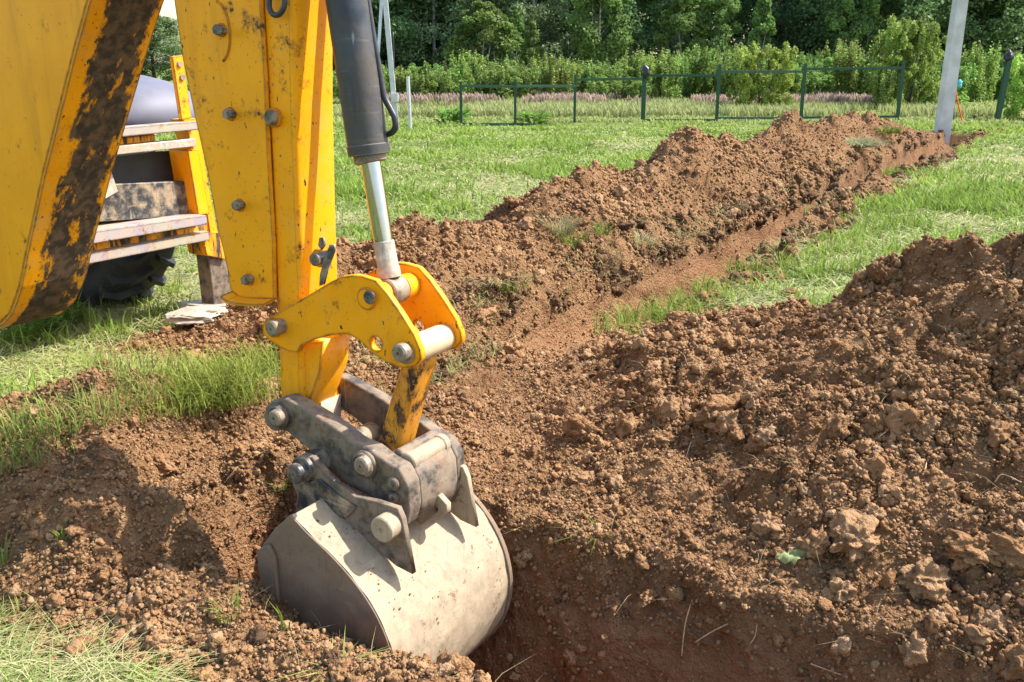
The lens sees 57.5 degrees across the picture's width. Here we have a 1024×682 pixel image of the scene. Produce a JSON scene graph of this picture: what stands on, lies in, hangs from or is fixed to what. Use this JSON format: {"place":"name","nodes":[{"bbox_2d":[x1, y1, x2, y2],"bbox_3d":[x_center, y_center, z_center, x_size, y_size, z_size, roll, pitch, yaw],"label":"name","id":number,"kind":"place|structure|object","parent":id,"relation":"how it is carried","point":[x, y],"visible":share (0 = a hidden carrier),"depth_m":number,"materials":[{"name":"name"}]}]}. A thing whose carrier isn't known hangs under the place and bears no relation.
{"place":"outdoors","nodes":[
{"label":"outdoors","id":0,"kind":"place"},
{"bbox_2d":[144,0,752,68],"label":"sky","id":1,"kind":"structure","parent":0,"point":[168,9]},
{"bbox_2d":[0,69,1023,681],"bbox_3d":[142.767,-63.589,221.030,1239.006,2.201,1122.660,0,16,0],"label":"ground","id":2,"kind":"structure","parent":0,"point":[710,665],"depth_m":3.55,"materials":[{"name":"soil"}]},
{"bbox_2d":[0,531,37,568],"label":"grass tuft","id":3,"kind":"object","parent":2,"relation":"on","point":[4,556],"visible":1,"depth_m":2.94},
{"bbox_2d":[0,312,65,347],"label":"weed plant","id":4,"kind":"object","parent":2,"relation":"on","point":[57,318],"visible":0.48,"depth_m":5.62,"materials":[{"name":"green plant"}]},
{"bbox_2d":[36,299,87,332],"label":"weed plant","id":5,"kind":"object","parent":2,"relation":"on","point":[79,312],"visible":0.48,"depth_m":5.91,"materials":[{"name":"green plant"}]},
{"bbox_2d":[141,15,186,80],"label":"broadleaf tree","id":6,"kind":"object","parent":2,"relation":"on","point":[164,23],"visible":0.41,"depth_m":86.69,"materials":[{"name":"green plant"}]},
{"bbox_2d":[153,452,178,475],"bbox_3d":[-1.421,0.507,3.781,0.156,0.118,0.092,6,18,20],"label":"soil clod","id":7,"kind":"object","parent":2,"relation":"on","point":[165,464],"visible":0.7,"depth_m":3.75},
{"bbox_2d":[163,305,228,324],"bbox_3d":[-1.955,-0.167,5.802,0.396,0.088,0.313,0,16,0],"label":"stone","id":8,"kind":"object","parent":2,"relation":"on","point":[190,315],"visible":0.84,"depth_m":5.71,"materials":[{"name":"stone"}]},
{"bbox_2d":[199,582,255,623],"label":"grass tuft","id":9,"kind":"object","parent":2,"relation":"on","point":[234,603],"visible":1,"depth_m":2.71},
{"bbox_2d":[0,0,512,662],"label":"backhoe loader","id":10,"kind":"object","parent":2,"relation":"on","point":[400,532],"visible":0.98,"depth_m":3.03,"materials":[{"name":"yellow paint"}]},
{"bbox_2d":[272,633,395,681],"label":"grass tuft","id":11,"kind":"object","parent":2,"relation":"on","point":[344,654],"visible":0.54,"depth_m":2.49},
{"bbox_2d":[332,72,339,100],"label":"bush","id":12,"kind":"object","parent":2,"relation":"on","point":[335,91],"visible":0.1,"depth_m":41.26,"materials":[{"name":"green plant"}]},
{"bbox_2d":[332,0,418,70],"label":"broadleaf tree","id":13,"kind":"object","parent":2,"relation":"on","point":[399,27],"visible":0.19,"depth_m":60.20,"materials":[{"name":"green plant"}]},
{"bbox_2d":[377,0,398,127],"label":"service mast","id":14,"kind":"object","parent":2,"relation":"on","point":[384,5],"visible":0.82,"depth_m":23.47,"materials":[{"name":"metal"}]},
{"bbox_2d":[383,65,418,94],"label":"bush","id":15,"kind":"object","parent":2,"relation":"on","point":[400,82],"visible":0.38,"depth_m":40.56,"materials":[{"name":"green plant"}]},
{"bbox_2d":[406,76,411,129],"bbox_3d":[-2.633,-5.985,23.948,0.117,1.562,0.087,0,16,0],"label":"steel stake","id":16,"kind":"object","parent":2,"relation":"on","point":[409,101],"visible":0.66,"depth_m":23.88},
{"bbox_2d":[372,0,453,70],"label":"broadleaf tree","id":17,"kind":"object","parent":2,"relation":"on","point":[428,12],"visible":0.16,"depth_m":63.70,"materials":[{"name":"green plant"}]},
{"bbox_2d":[405,67,451,102],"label":"bush","id":18,"kind":"object","parent":2,"relation":"on","point":[423,85],"visible":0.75,"depth_m":40.22,"materials":[{"name":"green plant"}]},
{"bbox_2d":[387,0,470,71],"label":"birch tree","id":19,"kind":"object","parent":2,"relation":"on","point":[454,9],"visible":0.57,"depth_m":61.94,"materials":[{"name":"green plant"}]},
{"bbox_2d":[407,61,474,84],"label":"bush","id":20,"kind":"object","parent":2,"relation":"on","point":[456,72],"visible":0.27,"depth_m":48.74,"materials":[{"name":"green plant"}]},
{"bbox_2d":[400,2,496,68],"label":"broadleaf tree","id":21,"kind":"object","parent":2,"relation":"on","point":[437,41],"depth_m":67.10,"materials":[{"name":"green plant"}]},
{"bbox_2d":[433,106,471,122],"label":"weed plant","id":22,"kind":"object","parent":2,"relation":"on","point":[453,118],"visible":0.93,"depth_m":26.92,"materials":[{"name":"green plant"}]},
{"bbox_2d":[431,77,480,95],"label":"bush","id":23,"kind":"object","parent":2,"relation":"on","point":[452,87],"visible":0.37,"depth_m":40.65,"materials":[{"name":"green plant"}]},
{"bbox_2d":[442,46,487,81],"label":"bush","id":24,"kind":"object","parent":2,"relation":"on","point":[452,59],"visible":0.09,"depth_m":49.98,"materials":[{"name":"green plant"}]},
{"bbox_2d":[463,63,484,93],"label":"bush","id":25,"kind":"object","parent":2,"relation":"on","point":[468,75],"visible":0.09,"depth_m":44.04,"materials":[{"name":"green plant"}]},
{"bbox_2d":[425,0,523,66],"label":"broadleaf tree","id":26,"kind":"object","parent":2,"relation":"on","point":[475,37],"visible":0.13,"depth_m":62.82,"materials":[{"name":"green plant"}]},
{"bbox_2d":[440,0,519,66],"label":"young birch","id":27,"kind":"object","parent":2,"relation":"on","point":[495,23],"visible":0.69,"depth_m":56.60,"materials":[{"name":"green plant"}]},
{"bbox_2d":[463,53,519,77],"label":"bush","id":28,"kind":"object","parent":2,"relation":"on","point":[498,66],"visible":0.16,"depth_m":49.38,"materials":[{"name":"green plant"}]},
{"bbox_2d":[464,268,544,287],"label":"grass tuft","id":29,"kind":"object","parent":2,"relation":"on","point":[506,281],"visible":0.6,"depth_m":6.11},
{"bbox_2d":[474,61,539,99],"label":"bush","id":30,"kind":"object","parent":2,"relation":"on","point":[490,76],"visible":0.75,"depth_m":41.08,"materials":[{"name":"green plant"}]},
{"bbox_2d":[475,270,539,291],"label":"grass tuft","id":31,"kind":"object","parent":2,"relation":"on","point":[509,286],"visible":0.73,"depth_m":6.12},
{"bbox_2d":[503,196,519,207],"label":"soil clod","id":32,"kind":"object","parent":2,"relation":"on","point":[511,201],"visible":0.95,"depth_m":7.85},
{"bbox_2d":[0,89,1023,681],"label":"grass","id":33,"kind":"structure","parent":2,"relation":"on","point":[966,189],"depth_m":9.65,"materials":[{"name":"plant"}]},
{"bbox_2d":[499,5,530,62],"bbox_3d":[0.250,-18.137,58.170,2.440,5.320,2.275,-4,17,-14],"label":"young birch","id":34,"kind":"object","parent":2,"relation":"on","point":[515,19],"visible":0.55,"depth_m":57.61,"materials":[{"name":"green plant"}]},
{"bbox_2d":[459,0,570,66],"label":"broadleaf tree","id":35,"kind":"object","parent":2,"relation":"on","point":[553,24],"visible":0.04,"depth_m":67.90,"materials":[{"name":"green plant"}]},
{"bbox_2d":[518,14,543,67],"bbox_3d":[1.064,-17.306,56.422,1.896,4.694,2.033,13,21,37],"label":"young birch","id":36,"kind":"object","parent":2,"relation":"on","point":[532,39],"visible":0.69,"depth_m":55.93,"materials":[{"name":"green plant"}]},
{"bbox_2d":[513,108,552,124],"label":"weed plant","id":37,"kind":"object","parent":2,"relation":"on","point":[528,113],"visible":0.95,"depth_m":26.32,"materials":[{"name":"green plant"}]},
{"bbox_2d":[518,66,548,91],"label":"bush","id":38,"kind":"object","parent":2,"relation":"on","point":[539,83],"visible":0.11,"depth_m":43.88,"materials":[{"name":"green plant"}]},
{"bbox_2d":[495,0,576,66],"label":"birch tree","id":39,"kind":"object","parent":2,"relation":"on","point":[554,43],"visible":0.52,"depth_m":61.35,"materials":[{"name":"green plant"}]},
{"bbox_2d":[526,50,571,90],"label":"bush","id":40,"kind":"object","parent":2,"relation":"on","point":[539,63],"visible":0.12,"depth_m":48.72,"materials":[{"name":"green plant"}]},
{"bbox_2d":[536,209,583,236],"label":"grass tuft","id":41,"kind":"object","parent":2,"relation":"on","point":[558,229],"visible":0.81,"depth_m":7.31,"materials":[{"name":"plant"}]},
{"bbox_2d":[540,56,581,94],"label":"bush","id":42,"kind":"object","parent":2,"relation":"on","point":[558,75],"visible":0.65,"depth_m":41.66,"materials":[{"name":"green plant"}]},
{"bbox_2d":[552,225,599,247],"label":"grass tuft","id":43,"kind":"object","parent":2,"relation":"on","point":[579,236],"visible":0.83,"depth_m":7.26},
{"bbox_2d":[559,414,602,442],"bbox_3d":[0.290,0.371,3.911,0.209,0.116,0.111,10,19,31],"label":"soil clod","id":44,"kind":"object","parent":2,"relation":"on","point":[580,427],"visible":0.99,"depth_m":3.89,"materials":[{"name":"soil"}]},
{"bbox_2d":[567,470,595,484],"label":"soil clod","id":45,"kind":"object","parent":2,"relation":"on","point":[576,477],"visible":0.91,"depth_m":3.62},
{"bbox_2d":[543,0,637,63],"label":"broadleaf tree","id":46,"kind":"object","parent":2,"relation":"on","point":[609,32],"visible":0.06,"depth_m":70.15,"materials":[{"name":"green plant"}]},
{"bbox_2d":[564,58,623,93],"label":"bush","id":47,"kind":"object","parent":2,"relation":"on","point":[592,71],"visible":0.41,"depth_m":43.04,"materials":[{"name":"green plant"}]},
{"bbox_2d":[565,0,634,70],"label":"young birch","id":48,"kind":"object","parent":2,"relation":"on","point":[588,34],"visible":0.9,"depth_m":56.03,"materials":[{"name":"green plant"}]},
{"bbox_2d":[594,221,616,234],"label":"grass tuft","id":49,"kind":"object","parent":2,"relation":"on","point":[601,231],"visible":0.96,"depth_m":7.57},
{"bbox_2d":[579,60,640,81],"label":"bush","id":50,"kind":"object","parent":2,"relation":"on","point":[630,73],"visible":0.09,"depth_m":48.01,"materials":[{"name":"green plant"}]},
{"bbox_2d":[562,0,673,64],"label":"broadleaf tree","id":51,"kind":"object","parent":2,"relation":"on","point":[647,30],"visible":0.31,"depth_m":63.33,"materials":[{"name":"green plant"}]},
{"bbox_2d":[585,76,655,100],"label":"bush","id":52,"kind":"object","parent":2,"relation":"on","point":[626,87],"visible":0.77,"depth_m":40.24,"materials":[{"name":"green plant"}]},
{"bbox_2d":[616,219,634,230],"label":"soil clod","id":53,"kind":"object","parent":2,"relation":"on","point":[622,226],"visible":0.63,"depth_m":7.78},
{"bbox_2d":[618,372,636,388],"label":"soil clod","id":54,"kind":"object","parent":2,"relation":"on","point":[624,380],"visible":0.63,"depth_m":4.11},
{"bbox_2d":[615,49,655,93],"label":"bush","id":55,"kind":"object","parent":2,"relation":"on","point":[632,63],"visible":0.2,"depth_m":49.30,"materials":[{"name":"green plant"}]},
{"bbox_2d":[619,1,669,60],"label":"birch tree","id":56,"kind":"object","parent":2,"relation":"on","point":[646,52],"visible":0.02,"depth_m":72.09,"materials":[{"name":"green plant"}]},
{"bbox_2d":[638,589,658,607],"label":"soil clod","id":57,"kind":"object","parent":2,"relation":"on","point":[647,596],"visible":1,"depth_m":3.18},
{"bbox_2d":[630,228,666,244],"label":"grass tuft","id":58,"kind":"object","parent":2,"relation":"on","point":[649,240],"visible":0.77,"depth_m":7.96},
{"bbox_2d":[642,430,678,445],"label":"soil clod","id":59,"kind":"object","parent":2,"relation":"on","point":[667,437],"visible":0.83,"depth_m":3.74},
{"bbox_2d":[639,45,683,100],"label":"bush","id":60,"kind":"object","parent":2,"relation":"on","point":[662,86],"visible":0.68,"depth_m":41.51,"materials":[{"name":"green plant"}]},
{"bbox_2d":[459,60,905,125],"bbox_3d":[5.164,-7.309,27.513,13.791,1.886,0.951,-4,17,-13],"label":"metal fence","id":61,"kind":"object","parent":2,"relation":"on","point":[645,74],"visible":0.77,"depth_m":27.50,"materials":[{"name":"metal"}]},
{"bbox_2d":[651,0,713,81],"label":"young birch","id":62,"kind":"object","parent":2,"relation":"on","point":[691,18],"visible":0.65,"depth_m":56.42,"materials":[{"name":"green plant"}]},
{"bbox_2d":[656,0,710,57],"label":"birch tree","id":63,"kind":"object","parent":2,"relation":"on","point":[675,39],"visible":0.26,"depth_m":63.79,"materials":[{"name":"green plant"}]},
{"bbox_2d":[670,52,714,97],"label":"bush","id":64,"kind":"object","parent":2,"relation":"on","point":[687,70],"visible":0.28,"depth_m":43.35,"materials":[{"name":"green plant"}]},
{"bbox_2d":[649,0,750,56],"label":"broadleaf tree","id":65,"kind":"object","parent":2,"relation":"on","point":[733,36],"visible":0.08,"depth_m":69.34,"materials":[{"name":"green plant"}]},
{"bbox_2d":[676,43,739,96],"bbox_3d":[10.577,-14.659,50.653,3.577,3.003,3.639,13,21,38],"label":"bush","id":66,"kind":"object","parent":2,"relation":"on","point":[689,53],"visible":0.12,"depth_m":49.44,"materials":[{"name":"green plant"}]},
{"bbox_2d":[688,394,740,432],"bbox_3d":[0.821,0.289,3.740,0.210,0.147,0.181,-13,21,-37],"label":"soil clod","id":67,"kind":"object","parent":2,"relation":"on","point":[714,405],"visible":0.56,"depth_m":3.70,"materials":[{"name":"soil"}]},
{"bbox_2d":[692,0,741,56],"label":"young birch","id":68,"kind":"object","parent":2,"relation":"on","point":[723,9],"visible":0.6,"depth_m":56.06,"materials":[{"name":"green plant"}]},
{"bbox_2d":[685,48,751,95],"bbox_3d":[9.557,-11.909,42.032,2.980,2.553,3.032,-9,19,-28],"label":"bush","id":69,"kind":"object","parent":2,"relation":"on","point":[704,64],"visible":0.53,"depth_m":41.46,"materials":[{"name":"green plant"}]},
{"bbox_2d":[721,42,760,74],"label":"bush","id":70,"kind":"object","parent":2,"relation":"on","point":[735,49],"visible":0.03,"depth_m":48.67,"materials":[{"name":"green plant"}]},
{"bbox_2d":[747,0,776,58],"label":"young birch","id":71,"kind":"object","parent":2,"relation":"on","point":[759,13],"visible":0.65,"depth_m":54.62,"materials":[{"name":"green plant"}]},
{"bbox_2d":[726,40,800,105],"bbox_3d":[9.397,-9.782,34.684,2.743,2.663,2.667,-8,18,-24],"label":"bush","id":72,"kind":"object","parent":2,"relation":"on","point":[779,83],"visible":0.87,"depth_m":34.08,"materials":[{"name":"green plant"}]},
{"bbox_2d":[751,510,785,539],"bbox_3d":[0.885,0.635,3.212,0.119,0.086,0.120,8,18,25],"label":"soil clod","id":73,"kind":"object","parent":2,"relation":"on","point":[765,523],"visible":1,"depth_m":3.18,"materials":[{"name":"soil"}]},
{"bbox_2d":[727,0,825,55],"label":"broadleaf tree","id":74,"kind":"object","parent":2,"relation":"on","point":[777,10],"visible":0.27,"depth_m":62.73,"materials":[{"name":"green plant"}]},
{"bbox_2d":[742,0,819,56],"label":"broadleaf tree","id":75,"kind":"object","parent":2,"relation":"on","point":[776,37],"visible":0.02,"depth_m":70.16,"materials":[{"name":"green plant"}]},
{"bbox_2d":[781,223,796,236],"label":"soil clod","id":76,"kind":"object","parent":2,"relation":"on","point":[790,228],"visible":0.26,"depth_m":11.39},
{"bbox_2d":[775,549,806,564],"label":"torn leaf","id":77,"kind":"object","parent":2,"relation":"on","point":[792,556],"visible":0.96,"depth_m":3.04,"materials":[{"name":"green plant"}]},
{"bbox_2d":[760,56,822,95],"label":"bush","id":78,"kind":"object","parent":2,"relation":"on","point":[810,86],"visible":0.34,"depth_m":40.84,"materials":[{"name":"green plant"}]},
{"bbox_2d":[780,287,802,298],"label":"soil clod","id":79,"kind":"object","parent":2,"relation":"on","point":[792,291],"visible":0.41,"depth_m":6.69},
{"bbox_2d":[787,535,805,549],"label":"soil clod","id":80,"kind":"object","parent":2,"relation":"on","point":[795,546],"visible":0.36,"depth_m":3.09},
{"bbox_2d":[780,50,841,88],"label":"bush","id":81,"kind":"object","parent":2,"relation":"on","point":[829,61],"visible":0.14,"depth_m":47.35,"materials":[{"name":"green plant"}]},
{"bbox_2d":[777,0,856,61],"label":"birch tree","id":82,"kind":"object","parent":2,"relation":"on","point":[795,34],"visible":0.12,"depth_m":63.29,"materials":[{"name":"green plant"}]},
{"bbox_2d":[813,72,843,92],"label":"bush","id":83,"kind":"object","parent":2,"relation":"on","point":[825,84],"visible":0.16,"depth_m":42.96,"materials":[{"name":"green plant"}]},
{"bbox_2d":[815,38,863,75],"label":"bush","id":84,"kind":"object","parent":2,"relation":"on","point":[826,52],"visible":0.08,"depth_m":49.43,"materials":[{"name":"green plant"}]},
{"bbox_2d":[824,0,863,56],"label":"young birch","id":85,"kind":"object","parent":2,"relation":"on","point":[835,19],"visible":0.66,"depth_m":56.45,"materials":[{"name":"green plant"}]},
{"bbox_2d":[828,508,880,562],"bbox_3d":[1.110,0.631,3.038,0.174,0.151,0.216,5,17,18],"label":"soil clod","id":86,"kind":"object","parent":2,"relation":"on","point":[851,533],"visible":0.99,"depth_m":2.99,"materials":[{"name":"soil"}]},
{"bbox_2d":[830,37,878,95],"bbox_3d":[15.223,-11.993,41.590,2.255,2.940,2.439,-12,20,-36],"label":"bush","id":87,"kind":"object","parent":2,"relation":"on","point":[845,77],"visible":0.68,"depth_m":41.15,"materials":[{"name":"green plant"}]},
{"bbox_2d":[844,135,890,147],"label":"grass tuft","id":88,"kind":"object","parent":2,"relation":"on","point":[857,143],"visible":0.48,"depth_m":15.33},
{"bbox_2d":[785,0,951,60],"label":"broadleaf tree","id":89,"kind":"object","parent":2,"relation":"on","point":[921,8],"visible":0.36,"depth_m":58.38,"materials":[{"name":"green plant"}]},
{"bbox_2d":[855,0,888,58],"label":"young birch","id":90,"kind":"object","parent":2,"relation":"on","point":[871,8],"visible":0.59,"depth_m":56.51,"materials":[{"name":"green plant"}]},
{"bbox_2d":[868,124,905,133],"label":"grass tuft","id":91,"kind":"object","parent":2,"relation":"on","point":[891,130],"visible":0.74,"depth_m":17.45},
{"bbox_2d":[853,47,921,95],"bbox_3d":[16.457,-11.603,41.039,2.962,2.497,2.722,-6,18,-21],"label":"bush","id":92,"kind":"object","parent":2,"relation":"on","point":[866,73],"visible":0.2,"depth_m":40.64,"materials":[{"name":"green plant"}]},
{"bbox_2d":[868,69,907,109],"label":"bush","id":93,"kind":"object","parent":2,"relation":"on","point":[888,95],"visible":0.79,"depth_m":34.61,"materials":[{"name":"green plant"}]},
{"bbox_2d":[862,12,946,104],"bbox_3d":[15.005,-10.544,35.552,2.690,3.694,2.867,13,21,37],"label":"bush","id":94,"kind":"object","parent":2,"relation":"on","point":[911,37],"visible":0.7,"depth_m":35.03,"materials":[{"name":"green plant"}]},
{"bbox_2d":[896,163,916,171],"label":"soil clod","id":95,"kind":"object","parent":2,"relation":"on","point":[906,165],"visible":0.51,"depth_m":14.38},
{"bbox_2d":[895,557,950,601],"bbox_3d":[1.281,0.737,2.910,0.166,0.134,0.164,0,16,0],"label":"soil clod","id":96,"kind":"object","parent":2,"relation":"on","point":[928,576],"visible":1,"depth_m":2.88,"materials":[{"name":"soil"}]},
{"bbox_2d":[916,61,978,104],"bbox_3d":[18.952,-11.549,41.657,3.245,2.024,3.190,9,19,28],"label":"bush","id":97,"kind":"object","parent":2,"relation":"on","point":[963,76],"visible":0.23,"depth_m":40.90,"materials":[{"name":"green plant"}]},
{"bbox_2d":[933,0,967,145],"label":"concrete pole","id":98,"kind":"object","parent":2,"relation":"on","point":[949,80],"depth_m":23.18,"materials":[{"name":"concrete"}]},
{"bbox_2d":[882,0,1023,64],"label":"broadleaf tree","id":99,"kind":"object","parent":2,"relation":"on","point":[999,26],"visible":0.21,"depth_m":59.36,"materials":[{"name":"green plant"}]},
{"bbox_2d":[953,79,962,121],"bbox_3d":[12.965,-6.940,27.054,0.390,1.243,0.115,0,16,0],"label":"marker stake","id":100,"kind":"object","parent":2,"relation":"on","point":[959,84],"visible":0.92,"depth_m":27.01,"materials":[{"name":"wood"}]},
{"bbox_2d":[941,528,1002,570],"bbox_3d":[1.443,0.653,2.926,0.210,0.132,0.165,0,16,0],"label":"soil clod","id":101,"kind":"object","parent":2,"relation":"on","point":[965,550],"visible":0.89,"depth_m":2.88,"materials":[{"name":"soil"}]},
{"bbox_2d":[956,38,1001,101],"bbox_3d":[21.859,-12.722,43.986,2.112,2.990,2.284,-14,21,-40],"label":"bush","id":102,"kind":"object","parent":2,"relation":"on","point":[976,57],"visible":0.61,"depth_m":43.52,"materials":[{"name":"green plant"}]},
{"bbox_2d":[962,0,1023,60],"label":"broadleaf tree","id":103,"kind":"object","parent":2,"relation":"on","point":[982,12],"visible":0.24,"depth_m":62.63,"materials":[{"name":"green plant"}]},
{"bbox_2d":[976,61,1015,100],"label":"bush","id":104,"kind":"object","parent":2,"relation":"on","point":[998,84],"visible":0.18,"depth_m":44.82,"materials":[{"name":"green plant"}]},
{"bbox_2d":[983,47,1023,69],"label":"bush","id":105,"kind":"object","parent":2,"relation":"on","point":[1000,62],"visible":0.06,"depth_m":48.74,"materials":[{"name":"green plant"}]},
{"bbox_2d":[994,49,1013,119],"bbox_3d":[14.805,-7.622,28.034,0.326,2.193,0.249,0,16,0],"label":"fence post","id":106,"kind":"object","parent":2,"relation":"on","point":[1008,57],"visible":0.9,"depth_m":27.97,"materials":[{"name":"metal"}]},
{"bbox_2d":[987,529,1023,569],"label":"soil clod","id":107,"kind":"object","parent":2,"relation":"on","point":[1007,547],"visible":0.73,"depth_m":2.85,"materials":[{"name":"soil"}]},
{"bbox_2d":[987,0,1023,53],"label":"broadleaf tree","id":108,"kind":"object","parent":2,"relation":"on","point":[999,14],"visible":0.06,"depth_m":65.48,"materials":[{"name":"green plant"}]},
{"bbox_2d":[996,53,1023,117],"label":"bush","id":109,"kind":"object","parent":2,"relation":"on","point":[1015,88],"visible":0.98,"depth_m":28.89,"materials":[{"name":"green plant"}]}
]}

